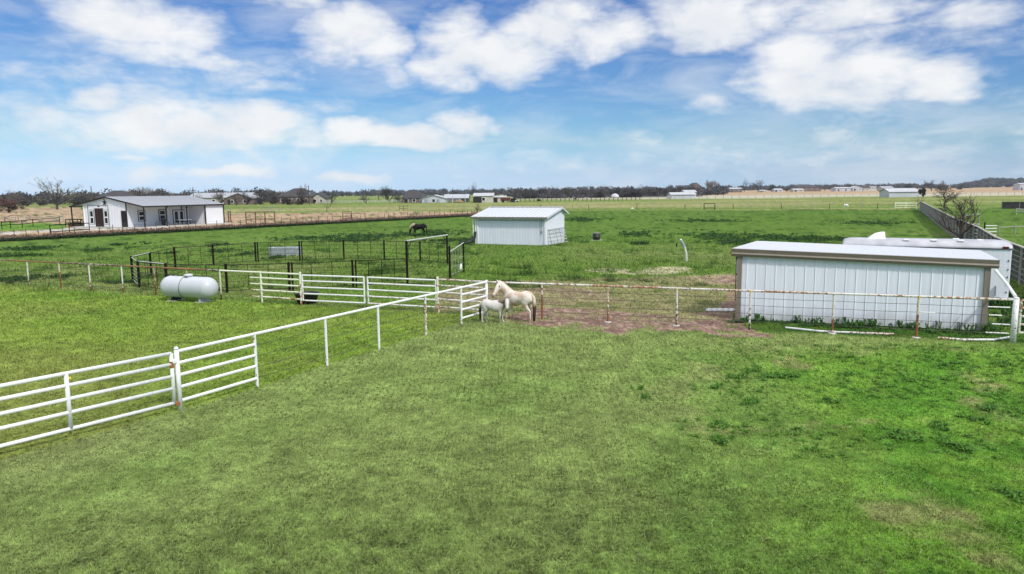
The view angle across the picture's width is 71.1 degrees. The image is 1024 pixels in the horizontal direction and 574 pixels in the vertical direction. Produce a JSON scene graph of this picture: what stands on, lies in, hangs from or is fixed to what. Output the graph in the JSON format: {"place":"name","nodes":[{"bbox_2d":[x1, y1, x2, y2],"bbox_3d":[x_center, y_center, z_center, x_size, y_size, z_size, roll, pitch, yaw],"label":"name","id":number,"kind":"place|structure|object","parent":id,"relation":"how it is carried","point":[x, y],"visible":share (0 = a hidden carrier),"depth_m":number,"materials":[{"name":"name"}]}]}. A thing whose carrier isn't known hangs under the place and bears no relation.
{"place":"outdoors","nodes":[
{"label":"outdoors","id":0,"kind":"place"},
{"bbox_2d":[65,219,83,226],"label":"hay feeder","id":1,"kind":"object","parent":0,"point":[77,221],"visible":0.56,"depth_m":112.83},
{"bbox_2d":[95,190,136,198],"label":"house","id":2,"kind":"structure","parent":0,"point":[117,193],"depth_m":330.80,"materials":[{"name":"brick"}]},
{"bbox_2d":[190,192,258,203],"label":"barn","id":3,"kind":"structure","parent":0,"point":[207,196],"depth_m":325.20,"materials":[{"name":"grey metal"}]},
{"bbox_2d":[277,188,315,203],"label":"house","id":4,"kind":"structure","parent":0,"point":[292,193],"depth_m":320.06,"materials":[{"name":"brick"}]},
{"bbox_2d":[313,193,330,203],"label":"house","id":5,"kind":"structure","parent":0,"point":[319,197],"depth_m":322.52,"materials":[{"name":"paint"}]},
{"bbox_2d":[473,193,494,202],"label":"barn","id":6,"kind":"structure","parent":0,"point":[482,197],"depth_m":297.79,"materials":[{"name":"white metal"}]},
{"bbox_2d":[473,197,481,202],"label":"door","id":7,"kind":"structure","parent":6,"relation":"in","point":[475,199],"depth_m":297.71,"materials":[{"name":"grey metal"}]},
{"bbox_2d":[0,186,1023,573],"bbox_3d":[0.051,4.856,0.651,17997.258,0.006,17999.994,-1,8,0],"label":"ground","id":8,"kind":"structure","parent":0,"point":[786,212],"depth_m":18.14,"materials":[{"name":"plant"}]},
{"bbox_2d":[0,198,24,211],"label":"bare tree","id":9,"kind":"object","parent":8,"relation":"on","point":[4,204],"visible":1,"depth_m":212.82,"materials":[{"name":"plant"}]},
{"bbox_2d":[5,191,22,201],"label":"bare tree","id":10,"kind":"object","parent":8,"relation":"on","point":[12,196],"visible":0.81,"depth_m":357.08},
{"bbox_2d":[16,193,35,205],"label":"bare tree","id":11,"kind":"object","parent":8,"relation":"on","point":[25,196],"visible":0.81,"depth_m":326.80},
{"bbox_2d":[0,217,59,228],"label":"pipe fence","id":12,"kind":"object","parent":8,"relation":"on","point":[10,224],"visible":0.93,"depth_m":110.44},
{"bbox_2d":[4,216,63,222],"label":"pipe fence","id":13,"kind":"object","parent":8,"relation":"on","point":[15,217],"visible":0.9,"depth_m":129.07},
{"bbox_2d":[30,195,48,205],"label":"bare tree","id":14,"kind":"object","parent":8,"relation":"on","point":[39,203],"visible":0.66,"depth_m":341.72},
{"bbox_2d":[20,177,84,209],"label":"bare tree","id":15,"kind":"object","parent":8,"relation":"on","point":[52,194],"visible":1,"depth_m":247.53,"materials":[{"name":"plant"}]},
{"bbox_2d":[49,222,89,233],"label":"pipe fence","id":16,"kind":"object","parent":8,"relation":"on","point":[69,230],"visible":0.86,"depth_m":94.75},
{"bbox_2d":[69,196,84,203],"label":"bare tree","id":17,"kind":"object","parent":8,"relation":"on","point":[76,199],"visible":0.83,"depth_m":336.39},
{"bbox_2d":[0,259,221,299],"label":"pipe fence","id":18,"kind":"object","parent":8,"relation":"on","point":[154,284],"visible":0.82,"depth_m":36.31,"materials":[{"name":"metal"}]},
{"bbox_2d":[122,187,160,195],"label":"bare tree","id":19,"kind":"object","parent":8,"relation":"on","point":[144,191],"visible":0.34,"depth_m":378.31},
{"bbox_2d":[0,187,284,204],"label":"distant wood","id":20,"kind":"object","parent":8,"relation":"on","point":[268,194],"visible":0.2,"depth_m":363.26,"materials":[{"name":"plant"}]},
{"bbox_2d":[69,195,229,227],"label":"farmhouse","id":21,"kind":"object","parent":8,"relation":"on","point":[124,211],"visible":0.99,"depth_m":109.52,"materials":[{"name":"metal"}]},
{"bbox_2d":[89,210,94,223],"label":"window","id":22,"kind":"structure","parent":21,"relation":"in","point":[92,220],"depth_m":108.90,"materials":[{"name":"glass"}]},
{"bbox_2d":[94,208,103,226],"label":"door","id":23,"kind":"structure","parent":21,"relation":"in","point":[99,219],"depth_m":108.26,"materials":[{"name":"wood"}]},
{"bbox_2d":[104,210,108,224],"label":"window","id":24,"kind":"structure","parent":21,"relation":"in","point":[106,219],"depth_m":107.65,"materials":[{"name":"white metal"}]},
{"bbox_2d":[121,211,126,226],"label":"entry door","id":25,"kind":"structure","parent":21,"relation":"in","point":[123,213],"depth_m":106.24,"materials":[{"name":"grey metal"}]},
{"bbox_2d":[137,210,145,221],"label":"window","id":26,"kind":"structure","parent":21,"relation":"in","point":[140,213],"depth_m":108.15,"materials":[{"name":"white metal"}]},
{"bbox_2d":[158,209,165,220],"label":"window","id":27,"kind":"structure","parent":21,"relation":"in","point":[162,212],"depth_m":111.59,"materials":[{"name":"glass"}]},
{"bbox_2d":[172,209,184,223],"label":"french door","id":28,"kind":"structure","parent":21,"relation":"in","point":[178,215],"depth_m":114.40,"materials":[{"name":"glass"}]},
{"bbox_2d":[173,346,182,410],"bbox_3d":[-7.605,2.137,16.275,0.108,1.580,0.180,5,10,37],"label":"gate post","id":29,"kind":"object","parent":8,"relation":"on","point":[179,402],"visible":0.94,"depth_m":16.26,"materials":[{"name":"metal"}]},
{"bbox_2d":[0,352,176,447],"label":"pipe gate","id":30,"kind":"structure","parent":29,"relation":"attached to","point":[67,385],"depth_m":14.65,"materials":[{"name":"metal"}]},
{"bbox_2d":[160,274,218,302],"bbox_3d":[-14.848,0.025,32.966,3.000,1.268,1.000,2,8,20],"label":"propane tank","id":31,"kind":"object","parent":8,"relation":"on","point":[176,288],"visible":1,"depth_m":32.55,"materials":[{"name":"metal"}]},
{"bbox_2d":[211,190,226,202],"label":"bare tree","id":32,"kind":"object","parent":8,"relation":"on","point":[220,197],"visible":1,"depth_m":295.36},
{"bbox_2d":[0,210,471,237],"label":"wire fence","id":33,"kind":"object","parent":8,"relation":"on","point":[145,224],"visible":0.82,"depth_m":100.06,"materials":[{"name":"metal"}]},
{"bbox_2d":[223,193,258,204],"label":"house","id":34,"kind":"structure","parent":8,"relation":"on","point":[228,200],"depth_m":315.62,"materials":[{"name":"brick"}]},
{"bbox_2d":[238,192,252,204],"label":"bare tree","id":35,"kind":"object","parent":8,"relation":"on","point":[247,199],"visible":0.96,"depth_m":306.89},
{"bbox_2d":[219,270,299,301],"bbox_3d":[-11.380,0.048,32.361,4.737,1.506,0.090,3,8,24],"label":"pipe fence","id":36,"kind":"object","parent":8,"relation":"on","point":[261,289],"visible":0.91,"depth_m":32.04,"materials":[{"name":"metal"}]},
{"bbox_2d":[252,196,267,204],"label":"bare tree","id":37,"kind":"object","parent":8,"relation":"on","point":[259,200],"visible":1,"depth_m":307.27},
{"bbox_2d":[245,211,274,222],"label":"pipe gate","id":38,"kind":"structure","parent":8,"relation":"on","point":[264,215],"depth_m":117.53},
{"bbox_2d":[268,194,279,203],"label":"bare tree","id":39,"kind":"object","parent":8,"relation":"on","point":[275,200],"visible":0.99,"depth_m":312.05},
{"bbox_2d":[268,247,300,255],"bbox_3d":[-17.936,-2.832,56.758,2.629,0.639,0.909,-2,8,-9],"label":"stock trough","id":40,"kind":"object","parent":8,"relation":"on","point":[280,250],"visible":0.66,"depth_m":56.36,"materials":[{"name":"metal"}]},
{"bbox_2d":[280,195,294,204],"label":"bare tree","id":41,"kind":"object","parent":8,"relation":"on","point":[287,200],"visible":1,"depth_m":292.10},
{"bbox_2d":[130,240,446,292],"bbox_3d":[-13.302,-1.577,44.036,17.970,1.450,17.207,-1,8,0],"label":"round pen","id":42,"kind":"object","parent":8,"relation":"on","point":[150,262],"visible":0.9,"depth_m":40.46,"materials":[{"name":"metal"}]},
{"bbox_2d":[299,272,302,304],"bbox_3d":[-9.257,0.120,31.417,0.110,1.570,0.110,-1,8,0],"label":"gate post","id":43,"kind":"object","parent":8,"relation":"on","point":[300,286],"visible":0.83,"depth_m":31.37,"materials":[{"name":"metal"}]},
{"bbox_2d":[301,274,365,303],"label":"pipe gate","id":44,"kind":"structure","parent":43,"relation":"attached to","point":[303,287],"depth_m":30.85,"materials":[{"name":"metal"}]},
{"bbox_2d":[294,196,309,204],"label":"bare tree","id":45,"kind":"object","parent":8,"relation":"on","point":[302,201],"visible":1,"depth_m":292.63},
{"bbox_2d":[295,184,309,200],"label":"bare tree","id":46,"kind":"object","parent":8,"relation":"on","point":[300,192],"visible":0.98,"depth_m":296.45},
{"bbox_2d":[294,291,318,303],"bbox_3d":[-9.167,0.489,32.044,1.100,0.470,1.100,-1,8,0],"label":"rubber tub","id":47,"kind":"object","parent":8,"relation":"on","point":[309,297],"visible":0.72,"depth_m":31.70,"materials":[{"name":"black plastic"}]},
{"bbox_2d":[179,281,486,400],"bbox_3d":[-4.289,1.340,22.209,0.076,1.506,13.619,4,9,29],"label":"pipe fence","id":48,"kind":"object","parent":8,"relation":"on","point":[255,355],"visible":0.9,"depth_m":18.64,"materials":[{"name":"metal"}]},
{"bbox_2d":[231,206,475,211],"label":"wire fence","id":49,"kind":"object","parent":8,"relation":"on","point":[340,209],"visible":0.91,"depth_m":185.92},
{"bbox_2d":[380,186,398,201],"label":"bare tree","id":50,"kind":"object","parent":8,"relation":"on","point":[385,192],"visible":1,"depth_m":346.38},
{"bbox_2d":[320,199,460,202],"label":"rail fence","id":51,"kind":"object","parent":8,"relation":"on","point":[344,201],"visible":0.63,"depth_m":319.83,"materials":[{"name":"wood"}]},
{"bbox_2d":[287,187,513,196],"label":"distant wood","id":52,"kind":"object","parent":8,"relation":"on","point":[401,192],"visible":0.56,"depth_m":853.60,"materials":[{"name":"plant"}]},
{"bbox_2d":[401,190,427,202],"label":"house","id":53,"kind":"structure","parent":8,"relation":"on","point":[412,196],"depth_m":313.34,"materials":[{"name":"brick"}]},
{"bbox_2d":[409,223,426,235],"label":"horse","id":54,"kind":"object","parent":8,"relation":"on","point":[415,227],"visible":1,"depth_m":79.60},
{"bbox_2d":[405,234,450,283],"bbox_3d":[-4.098,-2.003,43.130,1.939,2.345,10.518,0,8,7],"label":"pen gateway","id":55,"kind":"object","parent":8,"relation":"on","point":[448,252],"visible":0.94,"depth_m":40.34,"materials":[{"name":"metal"}]},
{"bbox_2d":[421,195,447,202],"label":"outbuilding","id":56,"kind":"structure","parent":8,"relation":"on","point":[435,199],"depth_m":309.68,"materials":[{"name":"metal"}]},
{"bbox_2d":[436,277,438,312],"bbox_3d":[-3.011,0.364,29.117,0.110,1.570,0.110,-1,8,0],"label":"gate post","id":57,"kind":"object","parent":8,"relation":"on","point":[437,284],"visible":0.83,"depth_m":29.06,"materials":[{"name":"metal"}]},
{"bbox_2d":[367,277,436,307],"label":"pipe gate","id":58,"kind":"structure","parent":57,"relation":"attached to","point":[368,296],"depth_m":29.71,"materials":[{"name":"metal"}]},
{"bbox_2d":[444,194,469,201],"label":"open shed","id":59,"kind":"structure","parent":8,"relation":"on","point":[464,197],"depth_m":317.52,"materials":[{"name":"metal"}]},
{"bbox_2d":[451,242,464,274],"bbox_3d":[-3.232,-1.589,41.942,0.136,1.824,3.126,1,8,12],"label":"wing fence","id":60,"kind":"object","parent":8,"relation":"on","point":[458,261],"visible":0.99,"depth_m":42.26,"materials":[{"name":"metal"}]},
{"bbox_2d":[458,231,475,243],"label":"drain hose","id":61,"kind":"object","parent":8,"relation":"on","point":[472,238],"visible":0.9,"depth_m":66.62,"materials":[{"name":"black plastic"}]},
{"bbox_2d":[485,280,487,316],"bbox_3d":[-0.994,0.489,28.107,0.120,1.550,0.120,-1,8,0],"label":"corner post","id":62,"kind":"object","parent":8,"relation":"on","point":[486,286],"visible":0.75,"depth_m":28.02,"materials":[{"name":"metal"}]},
{"bbox_2d":[438,278,484,310],"bbox_3d":[-2.004,0.302,28.595,2.260,1.200,0.076,3,9,27],"label":"pipe fence","id":63,"kind":"object","parent":62,"relation":"attached to","point":[459,293],"visible":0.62,"depth_m":28.64,"materials":[{"name":"metal"}]},
{"bbox_2d":[479,298,509,322],"bbox_3d":[-0.621,0.869,26.797,1.315,0.943,0.475,4,9,29],"label":"horse","id":64,"kind":"object","parent":8,"relation":"on","point":[487,305],"visible":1,"depth_m":26.69},
{"bbox_2d":[493,196,506,201],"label":"barn wing","id":65,"kind":"structure","parent":8,"relation":"on","point":[496,198],"depth_m":303.76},
{"bbox_2d":[500,198,514,202],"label":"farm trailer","id":66,"kind":"object","parent":8,"relation":"on","point":[503,200],"visible":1,"depth_m":296.82,"materials":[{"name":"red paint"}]},
{"bbox_2d":[0,213,1023,502],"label":"weeds","id":67,"kind":"object","parent":8,"relation":"on","point":[990,407],"visible":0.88,"depth_m":24.41,"materials":[{"name":"green plant"}]},
{"bbox_2d":[491,280,535,322],"bbox_3d":[0.128,0.524,27.122,1.757,1.525,0.584,3,8,25],"label":"horse","id":68,"kind":"object","parent":8,"relation":"on","point":[525,299],"visible":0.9,"depth_m":26.89},
{"bbox_2d":[506,186,522,197],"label":"bare tree","id":69,"kind":"object","parent":8,"relation":"on","point":[515,191],"visible":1,"depth_m":419.62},
{"bbox_2d":[470,207,568,244],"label":"steel shed","id":70,"kind":"structure","parent":8,"relation":"on","point":[516,225],"depth_m":65.67,"materials":[{"name":"metal"}]},
{"bbox_2d":[520,189,531,197],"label":"bare tree","id":71,"kind":"object","parent":8,"relation":"on","point":[526,195],"visible":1,"depth_m":421.22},
{"bbox_2d":[536,187,551,193],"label":"bare tree","id":72,"kind":"object","parent":8,"relation":"on","point":[542,190],"visible":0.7,"depth_m":436.72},
{"bbox_2d":[548,227,566,244],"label":"leaning gate","id":73,"kind":"structure","parent":8,"relation":"on","point":[561,239],"depth_m":65.79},
{"bbox_2d":[560,187,576,197],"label":"bare tree","id":74,"kind":"object","parent":8,"relation":"on","point":[567,193],"visible":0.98,"depth_m":416.02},
{"bbox_2d":[564,187,583,197],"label":"bare tree","id":75,"kind":"object","parent":8,"relation":"on","point":[577,192],"visible":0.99,"depth_m":412.20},
{"bbox_2d":[515,197,639,201],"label":"rail fence","id":76,"kind":"object","parent":8,"relation":"on","point":[560,199],"visible":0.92,"depth_m":314.30,"materials":[{"name":"wood"}]},
{"bbox_2d":[586,186,598,197],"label":"bare tree","id":77,"kind":"object","parent":8,"relation":"on","point":[591,190],"visible":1,"depth_m":413.81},
{"bbox_2d":[593,232,599,239],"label":"water barrel","id":78,"kind":"object","parent":8,"relation":"on","point":[596,235],"visible":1,"depth_m":69.75,"materials":[{"name":"black plastic"}]},
{"bbox_2d":[512,191,705,197],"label":"hedge brush","id":79,"kind":"object","parent":8,"relation":"on","point":[596,195],"visible":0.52,"depth_m":432.10,"materials":[{"name":"plant"}]},
{"bbox_2d":[502,184,729,196],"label":"distant wood","id":80,"kind":"object","parent":8,"relation":"on","point":[717,190],"visible":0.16,"depth_m":531.89,"materials":[{"name":"plant"}]},
{"bbox_2d":[611,187,623,196],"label":"bare tree","id":81,"kind":"object","parent":8,"relation":"on","point":[617,190],"visible":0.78,"depth_m":434.74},
{"bbox_2d":[626,187,644,196],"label":"bare tree","id":82,"kind":"object","parent":8,"relation":"on","point":[636,192],"visible":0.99,"depth_m":424.93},
{"bbox_2d":[649,189,659,196],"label":"bare tree","id":83,"kind":"object","parent":8,"relation":"on","point":[654,192],"visible":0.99,"depth_m":424.33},
{"bbox_2d":[667,192,696,198],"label":"shed","id":84,"kind":"structure","parent":8,"relation":"on","point":[681,195],"depth_m":347.47,"materials":[{"name":"metal"}]},
{"bbox_2d":[680,239,687,260],"bbox_3d":[11.695,-2.473,48.794,0.573,1.647,0.200,-1,8,0],"label":"leaning post","id":85,"kind":"object","parent":8,"relation":"on","point":[684,247],"visible":0.93,"depth_m":48.74,"materials":[{"name":"metal"}]},
{"bbox_2d":[492,203,893,209],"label":"wire fence","id":86,"kind":"object","parent":8,"relation":"on","point":[829,204],"visible":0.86,"depth_m":162.94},
{"bbox_2d":[706,308,734,310],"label":"ground boards","id":87,"kind":"object","parent":8,"relation":"on","point":[719,309],"visible":0.99,"depth_m":28.99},
{"bbox_2d":[487,281,1013,338],"bbox_3d":[7.343,0.810,25.239,17.644,1.506,0.255,2,8,19],"label":"pipe fence","id":88,"kind":"object","parent":8,"relation":"on","point":[918,297],"visible":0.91,"depth_m":24.62,"materials":[{"name":"metal"}]},
{"bbox_2d":[749,179,764,189],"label":"bare tree","id":89,"kind":"object","parent":8,"relation":"on","point":[760,185],"visible":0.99,"depth_m":840.96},
{"bbox_2d":[642,192,1022,198],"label":"rail fence","id":90,"kind":"object","parent":8,"relation":"on","point":[725,196],"visible":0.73,"depth_m":350.77,"materials":[{"name":"wood"}]},
{"bbox_2d":[785,327,893,334],"bbox_3d":[11.027,1.504,24.238,3.360,0.070,0.348,3,8,23],"label":"loose pipe","id":91,"kind":"object","parent":8,"relation":"on","point":[851,332],"visible":1,"depth_m":24.11,"materials":[{"name":"metal"}]},
{"bbox_2d":[724,183,975,190],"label":"distant wood","id":92,"kind":"object","parent":8,"relation":"on","point":[895,185],"visible":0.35,"depth_m":1427.21,"materials":[{"name":"plant"}]},
{"bbox_2d":[731,241,1016,330],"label":"steel shed","id":93,"kind":"structure","parent":8,"relation":"on","point":[803,267],"depth_m":25.37,"materials":[{"name":"metal"}]},
{"bbox_2d":[895,202,916,208],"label":"pipe gate","id":94,"kind":"structure","parent":8,"relation":"on","point":[905,207],"depth_m":155.59,"materials":[{"name":"metal"}]},
{"bbox_2d":[918,188,927,196],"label":"evergreen tree","id":95,"kind":"object","parent":8,"relation":"on","point":[922,192],"visible":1,"depth_m":316.97,"materials":[{"name":"green plant"}]},
{"bbox_2d":[843,232,1012,297],"bbox_3d":[16.848,-0.852,30.609,7.469,2.970,2.280,3,8,25],"label":"horse trailer","id":96,"kind":"object","parent":8,"relation":"on","point":[1001,250],"visible":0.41,"depth_m":28.87,"materials":[{"name":"paint"}]},
{"bbox_2d":[934,185,962,207],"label":"bare tree","id":97,"kind":"object","parent":8,"relation":"on","point":[945,191],"visible":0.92,"depth_m":156.51,"materials":[{"name":"brown plant"}]},
{"bbox_2d":[925,192,985,238],"bbox_3d":[35.649,-5.345,57.202,3.621,4.614,4.119,-4,8,-22],"label":"bare tree","id":98,"kind":"object","parent":8,"relation":"on","point":[961,224],"visible":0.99,"depth_m":57.00,"materials":[{"name":"brown plant"}]},
{"bbox_2d":[919,201,1023,285],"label":"board fence","id":99,"kind":"object","parent":8,"relation":"on","point":[927,209],"visible":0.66,"depth_m":53.21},
{"bbox_2d":[938,336,1009,340],"bbox_3d":[14.864,1.646,22.889,2.317,0.070,0.457,-1,8,0],"label":"loose pipe","id":100,"kind":"object","parent":8,"relation":"on","point":[961,339],"visible":0.95,"depth_m":22.75,"materials":[{"name":"metal"}]},
{"bbox_2d":[975,222,996,236],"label":"barred gate","id":101,"kind":"structure","parent":8,"relation":"on","point":[985,225],"depth_m":64.93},
{"bbox_2d":[960,177,1023,187],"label":"wooded hill","id":102,"kind":"structure","parent":8,"relation":"on","point":[996,182],"depth_m":1830.43,"materials":[{"name":"plant"}]},
{"bbox_2d":[998,225,1023,235],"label":"pipe fence","id":103,"kind":"object","parent":8,"relation":"on","point":[1015,226],"visible":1,"depth_m":71.41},
{"bbox_2d":[1001,201,1023,208],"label":"board fence","id":104,"kind":"object","parent":8,"relation":"on","point":[1012,204],"visible":0.98,"depth_m":149.71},
{"bbox_2d":[1010,297,1019,343],"bbox_3d":[15.679,1.082,22.364,0.170,1.560,0.166,-1,8,0],"label":"end post","id":105,"kind":"object","parent":8,"relation":"on","point":[1014,321],"visible":0.87,"depth_m":22.30,"materials":[{"name":"metal"}]},
{"bbox_2d":[1018,299,1023,333],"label":"pipe gate","id":106,"kind":"structure","parent":105,"relation":"attached to","point":[1020,324],"depth_m":22.28,"materials":[{"name":"metal"}]},
{"bbox_2d":[1013,183,1023,189],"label":"shed","id":107,"kind":"structure","parent":8,"relation":"on","point":[1018,186],"depth_m":696.11,"materials":[{"name":"white metal"}]},
{"bbox_2d":[0,0,1023,195],"label":"sky","id":108,"kind":"structure","parent":0,"point":[176,96],"materials":[{"name":"blue"}]},
{"bbox_2d":[728,187,741,191],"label":"garage","id":109,"kind":"structure","parent":0,"point":[735,189],"depth_m":842.91,"materials":[{"name":"brick"}]},
{"bbox_2d":[790,184,820,190],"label":"house","id":110,"kind":"structure","parent":0,"point":[807,187],"depth_m":892.47,"materials":[{"name":"brick"}]},
{"bbox_2d":[831,187,850,190],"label":"barn","id":111,"kind":"structure","parent":0,"point":[840,188],"depth_m":842.94,"materials":[{"name":"white metal"}]},
{"bbox_2d":[850,186,862,190],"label":"house","id":112,"kind":"structure","parent":0,"point":[855,188],"depth_m":842.81,"materials":[{"name":"white"}]},
{"bbox_2d":[862,184,875,190],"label":"house","id":113,"kind":"structure","parent":0,"point":[872,187],"depth_m":872.59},
{"bbox_2d":[877,186,893,190],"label":"house","id":114,"kind":"structure","parent":0,"point":[879,188],"depth_m":847.20,"materials":[{"name":"metal"}]},
{"bbox_2d":[879,188,918,196],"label":"barn","id":115,"kind":"structure","parent":0,"point":[898,192],"depth_m":327.67,"materials":[{"name":"metal"}]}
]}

